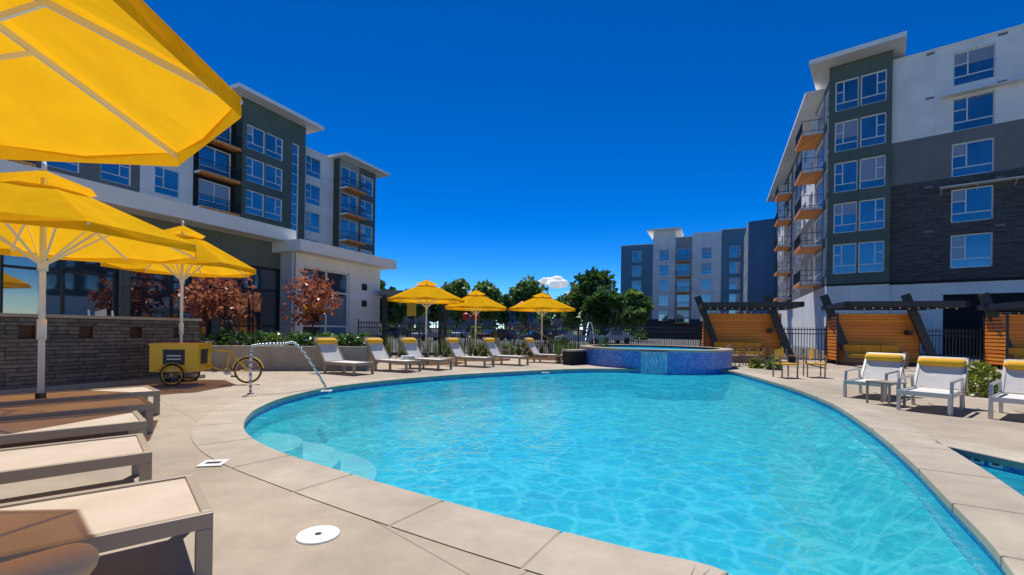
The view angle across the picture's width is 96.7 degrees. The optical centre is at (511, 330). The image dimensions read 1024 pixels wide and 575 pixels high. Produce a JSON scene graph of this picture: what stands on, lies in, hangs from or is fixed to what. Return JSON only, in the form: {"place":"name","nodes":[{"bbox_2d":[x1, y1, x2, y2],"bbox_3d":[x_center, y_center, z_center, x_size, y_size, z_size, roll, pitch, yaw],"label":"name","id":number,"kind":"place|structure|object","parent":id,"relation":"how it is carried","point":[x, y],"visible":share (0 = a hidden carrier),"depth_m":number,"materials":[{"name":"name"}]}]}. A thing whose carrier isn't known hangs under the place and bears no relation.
{"place":"outdoors","nodes":[
{"label":"outdoors","id":0,"kind":"place"},
{"bbox_2d":[538,276,567,288],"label":"cloud","id":1,"kind":"structure","parent":0,"point":[554,282],"depth_m":885.88,"materials":[{"name":"white"}]},
{"bbox_2d":[553,336,610,364],"bbox_3d":[3.153,0.685,18.465,3.662,1.277,1.254,0,0,-40],"label":"planter","id":2,"kind":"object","parent":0,"point":[575,356],"depth_m":17.28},
{"bbox_2d":[143,0,1023,329],"label":"sky","id":3,"kind":"structure","parent":0,"point":[515,140],"materials":[{"name":"blue"}]},
{"bbox_2d":[620,227,746,338],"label":"building","id":4,"kind":"structure","parent":0,"point":[672,272],"depth_m":96.72,"materials":[{"name":"white paint"}]},
{"bbox_2d":[388,335,982,363],"bbox_3d":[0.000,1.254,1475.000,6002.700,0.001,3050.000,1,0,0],"label":"planting bed","id":5,"kind":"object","parent":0,"point":[806,349],"depth_m":45.29,"materials":[{"name":"green plant"}]},
{"bbox_2d":[4,82,389,254],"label":"building","id":6,"kind":"structure","parent":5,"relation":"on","point":[259,160],"depth_m":47.79,"materials":[{"name":"black"}]},
{"bbox_2d":[380,279,400,323],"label":"tree","id":7,"kind":"object","parent":5,"relation":"on","point":[392,309],"visible":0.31,"depth_m":61.44,"materials":[{"name":"green plant"}]},
{"bbox_2d":[388,328,407,337],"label":"car","id":8,"kind":"object","parent":5,"relation":"on","point":[397,331],"visible":0.48,"depth_m":61.02,"materials":[{"name":"black paint"}]},
{"bbox_2d":[387,303,409,325],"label":"tree","id":9,"kind":"object","parent":5,"relation":"on","point":[400,313],"visible":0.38,"depth_m":73.90,"materials":[{"name":"green plant"}]},
{"bbox_2d":[409,303,410,336],"bbox_3d":[-8.900,-1.161,40.000,0.481,4.554,0.480,0,0,-22],"label":"lamp","id":10,"kind":"object","parent":5,"relation":"on","point":[410,328],"visible":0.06,"depth_m":39.95,"materials":[{"name":"black metal"}]},
{"bbox_2d":[402,303,427,332],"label":"tree","id":11,"kind":"object","parent":5,"relation":"on","point":[420,310],"visible":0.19,"depth_m":91.03,"materials":[{"name":"green plant"}]},
{"bbox_2d":[380,290,449,351],"bbox_3d":[-5.171,-0.404,24.129,3.405,3.208,3.001,0,0,-14],"label":"pergola","id":12,"kind":"object","parent":5,"relation":"on","point":[385,295],"visible":0.56,"depth_m":22.77,"materials":[{"name":"black"}]},
{"bbox_2d":[411,328,449,340],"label":"car","id":13,"kind":"object","parent":5,"relation":"on","point":[430,334],"visible":0.42,"depth_m":49.12,"materials":[{"name":"grey paint"}]},
{"bbox_2d":[423,304,442,327],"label":"tree","id":14,"kind":"object","parent":5,"relation":"on","point":[433,313],"visible":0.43,"depth_m":98.12,"materials":[{"name":"green plant"}]},
{"bbox_2d":[440,278,471,326],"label":"tree","id":15,"kind":"object","parent":5,"relation":"on","point":[459,287],"visible":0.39,"depth_m":84.10,"materials":[{"name":"green plant"}]},
{"bbox_2d":[451,329,473,337],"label":"car","id":16,"kind":"object","parent":5,"relation":"on","point":[457,332],"visible":0.48,"depth_m":68.93,"materials":[{"name":"white paint"}]},
{"bbox_2d":[472,279,503,329],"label":"tree","id":17,"kind":"object","parent":5,"relation":"on","point":[490,291],"visible":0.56,"depth_m":96.26,"materials":[{"name":"green plant"}]},
{"bbox_2d":[477,329,512,340],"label":"car","id":18,"kind":"object","parent":5,"relation":"on","point":[500,334],"visible":0.58,"depth_m":54.35,"materials":[{"name":"red paint"}]},
{"bbox_2d":[380,314,619,332],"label":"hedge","id":19,"kind":"object","parent":5,"relation":"on","point":[555,321],"visible":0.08,"depth_m":160.00,"materials":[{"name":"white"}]},
{"bbox_2d":[495,294,515,327],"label":"tree","id":20,"kind":"object","parent":5,"relation":"on","point":[504,316],"visible":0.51,"depth_m":111.03,"materials":[{"name":"green plant"}]},
{"bbox_2d":[462,301,558,344],"bbox_3d":[-0.017,-0.630,38.769,8.504,3.815,2.200,0,0,-11],"label":"playground","id":21,"kind":"object","parent":5,"relation":"on","point":[465,316],"visible":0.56,"depth_m":37.95,"materials":[{"name":"blue"}]},
{"bbox_2d":[0,354,1023,574],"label":"pool deck","id":22,"kind":"structure","parent":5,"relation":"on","point":[259,525],"depth_m":3.52,"materials":[{"name":"beige concrete"}]},
{"bbox_2d":[0,410,146,444],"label":"chaise","id":23,"kind":"object","parent":22,"relation":"on","point":[39,429],"visible":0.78,"depth_m":4.15,"materials":[{"name":"beige fabric"}]},
{"bbox_2d":[0,433,151,484],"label":"chaise","id":24,"kind":"object","parent":22,"relation":"on","point":[33,462],"visible":0.89,"depth_m":3.19,"materials":[{"name":"beige fabric"}]},
{"bbox_2d":[0,396,153,432],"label":"chaise","id":25,"kind":"object","parent":22,"relation":"on","point":[139,404],"visible":0.81,"depth_m":5.04,"materials":[{"name":"beige"}]},
{"bbox_2d":[0,386,159,414],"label":"chaise","id":26,"kind":"object","parent":22,"relation":"on","point":[145,392],"visible":0.87,"depth_m":5.96,"materials":[{"name":"beige fabric"}]},
{"bbox_2d":[0,161,196,398],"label":"umbrella","id":27,"kind":"object","parent":22,"relation":"on","point":[45,214],"visible":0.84,"depth_m":5.53,"materials":[{"name":"yellow fabric"}]},
{"bbox_2d":[87,309,113,315],"bbox_3d":[-9.290,0.088,10.376,0.806,1.159,0.542,0,0,24],"label":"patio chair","id":28,"kind":"object","parent":22,"relation":"on","point":[103,312],"visible":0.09,"depth_m":10.41,"materials":[{"name":"white plastic"}]},
{"bbox_2d":[0,313,204,394],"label":"stone wall","id":29,"kind":"structure","parent":22,"relation":"on","point":[84,351],"depth_m":8.91,"materials":[{"name":"grey"}]},
{"bbox_2d":[0,473,212,574],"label":"chaise","id":30,"kind":"object","parent":22,"relation":"on","point":[106,519],"visible":0.96,"depth_m":2.19,"materials":[{"name":"beige fabric"}]},
{"bbox_2d":[0,543,99,574],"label":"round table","id":31,"kind":"object","parent":30,"relation":"on","point":[76,559],"visible":1,"depth_m":1.52,"materials":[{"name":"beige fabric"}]},
{"bbox_2d":[0,0,242,166],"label":"umbrella","id":32,"kind":"object","parent":22,"relation":"on","point":[134,82],"visible":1,"depth_m":2.54,"materials":[{"name":"yellow fabric"}]},
{"bbox_2d":[100,221,256,381],"bbox_3d":[-7.475,-0.672,10.300,2.803,3.620,2.802,1,0,0],"label":"umbrella","id":33,"kind":"object","parent":22,"relation":"on","point":[212,261],"visible":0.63,"depth_m":10.31,"materials":[{"name":"yellow fabric"}]},
{"bbox_2d":[0,159,396,343],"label":"clubhouse","id":34,"kind":"structure","parent":22,"relation":"on","point":[274,256],"depth_m":16.27,"materials":[{"name":"grey paint"}]},
{"bbox_2d":[149,341,263,385],"bbox_3d":[-6.424,0.685,9.732,2.034,0.921,0.791,0,0,-12],"label":"ice cream cart","id":35,"kind":"object","parent":22,"relation":"on","point":[182,358],"visible":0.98,"depth_m":9.36,"materials":[{"name":"yellow metal"}]},
{"bbox_2d":[247,341,329,393],"bbox_3d":[-4.297,1.153,9.065,0.120,1.883,1.779,0,0,42],"label":"pool handrail","id":36,"kind":"object","parent":22,"relation":"on","point":[285,343],"visible":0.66,"depth_m":8.70,"materials":[{"name":"silver metal"}]},
{"bbox_2d":[206,328,378,369],"bbox_3d":[-6.786,0.541,14.590,4.908,1.288,3.002,0,0,-10],"label":"planter","id":37,"kind":"object","parent":22,"relation":"on","point":[293,357],"visible":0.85,"depth_m":13.27,"materials":[{"name":"concrete"}]},
{"bbox_2d":[172,276,262,328],"bbox_3d":[-9.299,-0.637,14.298,2.882,3.501,2.232,1,0,0],"label":"red tree","id":38,"kind":"object","parent":37,"relation":"in","point":[215,298],"visible":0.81,"depth_m":14.03,"materials":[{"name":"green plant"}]},
{"bbox_2d":[280,268,343,335],"bbox_3d":[-7.555,-0.628,17.028,2.158,3.537,2.516,1,0,0],"label":"red tree","id":39,"kind":"object","parent":37,"relation":"in","point":[320,298],"visible":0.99,"depth_m":16.95,"materials":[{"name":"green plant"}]},
{"bbox_2d":[311,337,373,375],"bbox_3d":[-4.732,0.689,12.612,1.769,1.008,0.706,0,0,28],"label":"lounge","id":40,"kind":"object","parent":22,"relation":"on","point":[329,351],"visible":0.98,"depth_m":12.65,"materials":[{"name":"beige"}]},
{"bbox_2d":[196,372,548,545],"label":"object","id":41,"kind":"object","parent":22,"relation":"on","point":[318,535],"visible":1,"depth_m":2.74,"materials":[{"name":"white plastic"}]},
{"bbox_2d":[363,337,420,372],"bbox_3d":[-3.652,0.706,13.608,1.768,1.008,0.705,0,0,24],"label":"lounge","id":42,"kind":"object","parent":22,"relation":"on","point":[376,347],"visible":0.98,"depth_m":13.59,"materials":[{"name":"beige fabric"}]},
{"bbox_2d":[401,355,414,358],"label":"towels","id":43,"kind":"object","parent":42,"relation":"on","point":[408,357],"visible":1,"depth_m":13.83,"materials":[{"name":"white fabric"}]},
{"bbox_2d":[395,337,451,370],"bbox_3d":[-2.827,0.718,14.489,1.769,1.008,0.706,0,0,28],"label":"lounge","id":44,"kind":"object","parent":22,"relation":"on","point":[409,346],"visible":0.84,"depth_m":14.53,"materials":[{"name":"beige"}]},
{"bbox_2d":[388,277,463,356],"bbox_3d":[-3.390,-0.456,18.061,2.792,3.319,2.791,0,0,12],"label":"umbrella","id":45,"kind":"object","parent":22,"relation":"on","point":[426,291],"visible":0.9,"depth_m":17.64,"materials":[{"name":"yellow fabric"}]},
{"bbox_2d":[440,337,494,367],"bbox_3d":[-1.546,0.737,15.745,1.768,1.008,0.705,0,0,24],"label":"lounge","id":46,"kind":"object","parent":22,"relation":"on","point":[454,346],"visible":0.98,"depth_m":15.72,"materials":[{"name":"beige fabric"}]},
{"bbox_2d":[368,328,577,356],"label":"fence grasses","id":47,"kind":"object","parent":22,"relation":"on","point":[471,348],"visible":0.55,"depth_m":21.08,"materials":[{"name":"green plant"}]},
{"bbox_2d":[445,288,506,355],"bbox_3d":[-1.621,-0.343,20.356,2.777,3.137,2.776,1,0,0],"label":"umbrella","id":48,"kind":"object","parent":22,"relation":"on","point":[475,301],"visible":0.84,"depth_m":19.82,"materials":[{"name":"yellow fabric"}]},
{"bbox_2d":[479,337,528,365],"bbox_3d":[-0.326,0.755,16.784,1.769,1.008,0.706,0,0,28],"label":"lounge","id":49,"kind":"object","parent":22,"relation":"on","point":[491,347],"visible":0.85,"depth_m":16.81,"materials":[{"name":"beige fabric"}]},
{"bbox_2d":[358,319,700,354],"bbox_3d":[1.108,0.438,22.270,16.437,1.904,1.728,0,0,-7],"label":"fence","id":50,"kind":"object","parent":22,"relation":"on","point":[524,329],"visible":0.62,"depth_m":22.55,"materials":[{"name":"black"}]},
{"bbox_2d":[520,337,562,363],"bbox_3d":[1.245,0.779,18.159,1.768,1.008,0.705,0,0,24],"label":"lounge","id":51,"kind":"object","parent":22,"relation":"on","point":[532,347],"visible":0.84,"depth_m":18.11,"materials":[{"name":"beige"}]},
{"bbox_2d":[509,290,574,356],"bbox_3d":[1.447,-0.327,21.910,2.976,3.207,2.975,0,0,-21],"label":"umbrella","id":52,"kind":"object","parent":22,"relation":"on","point":[542,302],"visible":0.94,"depth_m":21.39,"materials":[{"name":"yellow fabric"}]},
{"bbox_2d":[191,367,1023,574],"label":"pool coping","id":53,"kind":"object","parent":22,"relation":"on","point":[949,474],"visible":0.86,"depth_m":3.50,"materials":[{"name":"beige concrete"}]},
{"bbox_2d":[244,370,1023,574],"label":"pool shell","id":54,"kind":"object","parent":22,"relation":"in","point":[999,467],"visible":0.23,"depth_m":8.07},
{"bbox_2d":[244,372,1023,574],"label":"pool water","id":55,"kind":"structure","parent":54,"relation":"in","point":[733,474],"depth_m":4.75,"materials":[{"name":"blue liquid"}]},
{"bbox_2d":[580,344,733,374],"bbox_3d":[5.600,1.454,17.990,5.763,1.600,5.981,1,0,0],"label":"spa","id":56,"kind":"object","parent":22,"relation":"on","point":[659,359],"visible":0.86,"depth_m":15.57,"materials":[{"name":"tile"}]},
{"bbox_2d":[584,322,594,344],"bbox_3d":[3.316,0.437,19.420,0.068,1.591,1.544,0,0,30],"label":"spa handrail","id":57,"kind":"object","parent":56,"relation":"attached to","point":[592,332],"visible":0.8,"depth_m":19.41,"materials":[{"name":"silver metal"}]},
{"bbox_2d":[722,344,740,366],"bbox_3d":[8.526,0.947,17.799,0.544,0.868,0.811,0,0,5],"label":"teak chair","id":58,"kind":"object","parent":22,"relation":"on","point":[734,355],"visible":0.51,"depth_m":17.75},
{"bbox_2d":[694,295,804,362],"bbox_3d":[10.482,-0.103,20.291,4.292,3.186,3.161,0,0,19],"label":"cabana","id":59,"kind":"object","parent":22,"relation":"on","point":[764,334],"visible":0.91,"depth_m":21.30,"materials":[{"name":"brown wood"}]},
{"bbox_2d":[742,344,759,365],"bbox_3d":[9.456,0.961,18.112,0.544,0.868,0.812,0,0,15],"label":"teak chair","id":60,"kind":"object","parent":22,"relation":"on","point":[748,350],"visible":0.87,"depth_m":18.10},
{"bbox_2d":[771,348,798,378],"bbox_3d":[7.941,0.937,13.379,0.540,0.864,0.811,1,0,0],"label":"teak chair","id":61,"kind":"object","parent":22,"relation":"on","point":[779,354],"visible":1,"depth_m":13.40,"materials":[{"name":"orange"}]},
{"bbox_2d":[781,326,826,360],"bbox_3d":[13.424,0.621,21.068,1.984,1.688,0.068,0,0,19],"label":"fence","id":62,"kind":"object","parent":22,"relation":"on","point":[804,333],"visible":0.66,"depth_m":20.95,"materials":[{"name":"black metal"}]},
{"bbox_2d":[802,348,826,377],"bbox_3d":[9.017,0.955,13.642,0.543,0.868,0.813,0,0,20],"label":"teak chair","id":63,"kind":"object","parent":22,"relation":"on","point":[811,353],"visible":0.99,"depth_m":13.57,"materials":[{"name":"orange"}]},
{"bbox_2d":[843,352,905,400],"bbox_3d":[7.582,0.929,9.485,1.590,0.888,0.705,0,0,-38],"label":"lounge","id":64,"kind":"object","parent":22,"relation":"on","point":[885,366],"visible":0.82,"depth_m":9.66,"materials":[{"name":"white fabric"}]},
{"bbox_2d":[748,355,1023,397],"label":"shrubs","id":65,"kind":"object","parent":22,"relation":"on","point":[982,371],"visible":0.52,"depth_m":9.75,"materials":[{"name":"green plant"}]},
{"bbox_2d":[866,380,906,405],"bbox_3d":[6.858,1.143,8.350,0.421,0.428,0.420,0,0,-17],"label":"side table","id":66,"kind":"object","parent":22,"relation":"on","point":[883,382],"visible":0.93,"depth_m":8.30,"materials":[{"name":"beige metal"}]},
{"bbox_2d":[819,293,970,367],"bbox_3d":[15.387,-0.029,18.560,4.292,3.186,3.161,0,0,19],"label":"cabana","id":67,"kind":"object","parent":22,"relation":"on","point":[852,339],"visible":0.94,"depth_m":19.58,"materials":[{"name":"brown wood"}]},
{"bbox_2d":[896,356,968,415],"bbox_3d":[7.384,0.926,7.962,1.590,0.888,0.705,0,0,-38],"label":"lounge","id":68,"kind":"object","parent":22,"relation":"on","point":[948,373],"visible":1,"depth_m":8.10,"materials":[{"name":"silver metal"}]},
{"bbox_2d":[922,328,982,364],"bbox_3d":[18.471,0.697,19.286,2.284,1.692,0.068,0,0,19],"label":"fence","id":69,"kind":"object","parent":22,"relation":"on","point":[970,336],"visible":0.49,"depth_m":19.15,"materials":[{"name":"black metal"}]},
{"bbox_2d":[976,292,1023,368],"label":"cabana","id":70,"kind":"object","parent":22,"relation":"on","point":[1003,336],"visible":0.91,"depth_m":18.26,"materials":[{"name":"brown wood"}]},
{"bbox_2d":[988,359,1023,418],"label":"lounge","id":71,"kind":"object","parent":22,"relation":"on","point":[1011,380],"visible":1,"depth_m":7.57,"materials":[{"name":"silver metal"}]},
{"bbox_2d":[380,322,647,339],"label":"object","id":72,"kind":"object","parent":5,"relation":"on","point":[642,334],"visible":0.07,"depth_m":69.07,"materials":[{"name":"green plant"}]},
{"bbox_2d":[508,275,550,327],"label":"tree","id":73,"kind":"object","parent":5,"relation":"on","point":[523,290],"visible":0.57,"depth_m":90.63,"materials":[{"name":"green plant"}]},
{"bbox_2d":[522,312,550,317],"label":"tree","id":74,"kind":"object","parent":5,"relation":"on","point":[537,315],"visible":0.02,"depth_m":190.66,"materials":[{"name":"green plant"}]},
{"bbox_2d":[518,329,560,342],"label":"car","id":75,"kind":"object","parent":5,"relation":"on","point":[554,334],"visible":0.23,"depth_m":45.24,"materials":[{"name":"blue paint"}]},
{"bbox_2d":[538,315,552,327],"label":"tree","id":76,"kind":"object","parent":5,"relation":"on","point":[548,320],"visible":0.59,"depth_m":138.69,"materials":[{"name":"green plant"}]},
{"bbox_2d":[537,298,557,317],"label":"tree","id":77,"kind":"object","parent":5,"relation":"on","point":[552,315],"visible":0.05,"depth_m":223.89,"materials":[{"name":"green plant"}]},
{"bbox_2d":[551,296,566,317],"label":"tree","id":78,"kind":"object","parent":5,"relation":"on","point":[557,314],"visible":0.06,"depth_m":178.11,"materials":[{"name":"green plant"}]},
{"bbox_2d":[561,314,580,329],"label":"tree","id":79,"kind":"object","parent":5,"relation":"on","point":[568,322],"visible":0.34,"depth_m":118.93,"materials":[{"name":"green plant"}]},
{"bbox_2d":[560,283,584,329],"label":"tree","id":80,"kind":"object","parent":5,"relation":"on","point":[572,301],"visible":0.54,"depth_m":80.18,"materials":[{"name":"green plant"}]},
{"bbox_2d":[554,331,604,344],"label":"car","id":81,"kind":"object","parent":5,"relation":"on","point":[590,335],"visible":0.5,"depth_m":41.15,"materials":[{"name":"grey paint"}]},
{"bbox_2d":[570,266,616,333],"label":"tree","id":82,"kind":"object","parent":5,"relation":"on","point":[590,281],"visible":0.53,"depth_m":74.75,"materials":[{"name":"green plant"}]},
{"bbox_2d":[577,287,627,329],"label":"tree","id":83,"kind":"object","parent":5,"relation":"on","point":[605,307],"visible":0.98,"depth_m":51.38,"materials":[{"name":"green plant"}]},
{"bbox_2d":[597,330,632,343],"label":"car","id":84,"kind":"object","parent":5,"relation":"on","point":[613,333],"visible":0.48,"depth_m":49.40,"materials":[{"name":"grey paint"}]},
{"bbox_2d":[616,318,621,329],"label":"tree","id":85,"kind":"object","parent":5,"relation":"on","point":[618,322],"visible":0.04,"depth_m":94.80,"materials":[{"name":"green plant"}]},
{"bbox_2d":[618,288,654,340],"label":"tree","id":86,"kind":"object","parent":5,"relation":"on","point":[640,306],"visible":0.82,"depth_m":62.71,"materials":[{"name":"green plant"}]},
{"bbox_2d":[743,24,1023,354],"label":"building","id":87,"kind":"structure","parent":0,"point":[898,174],"depth_m":34.24,"materials":[{"name":"white paint"}]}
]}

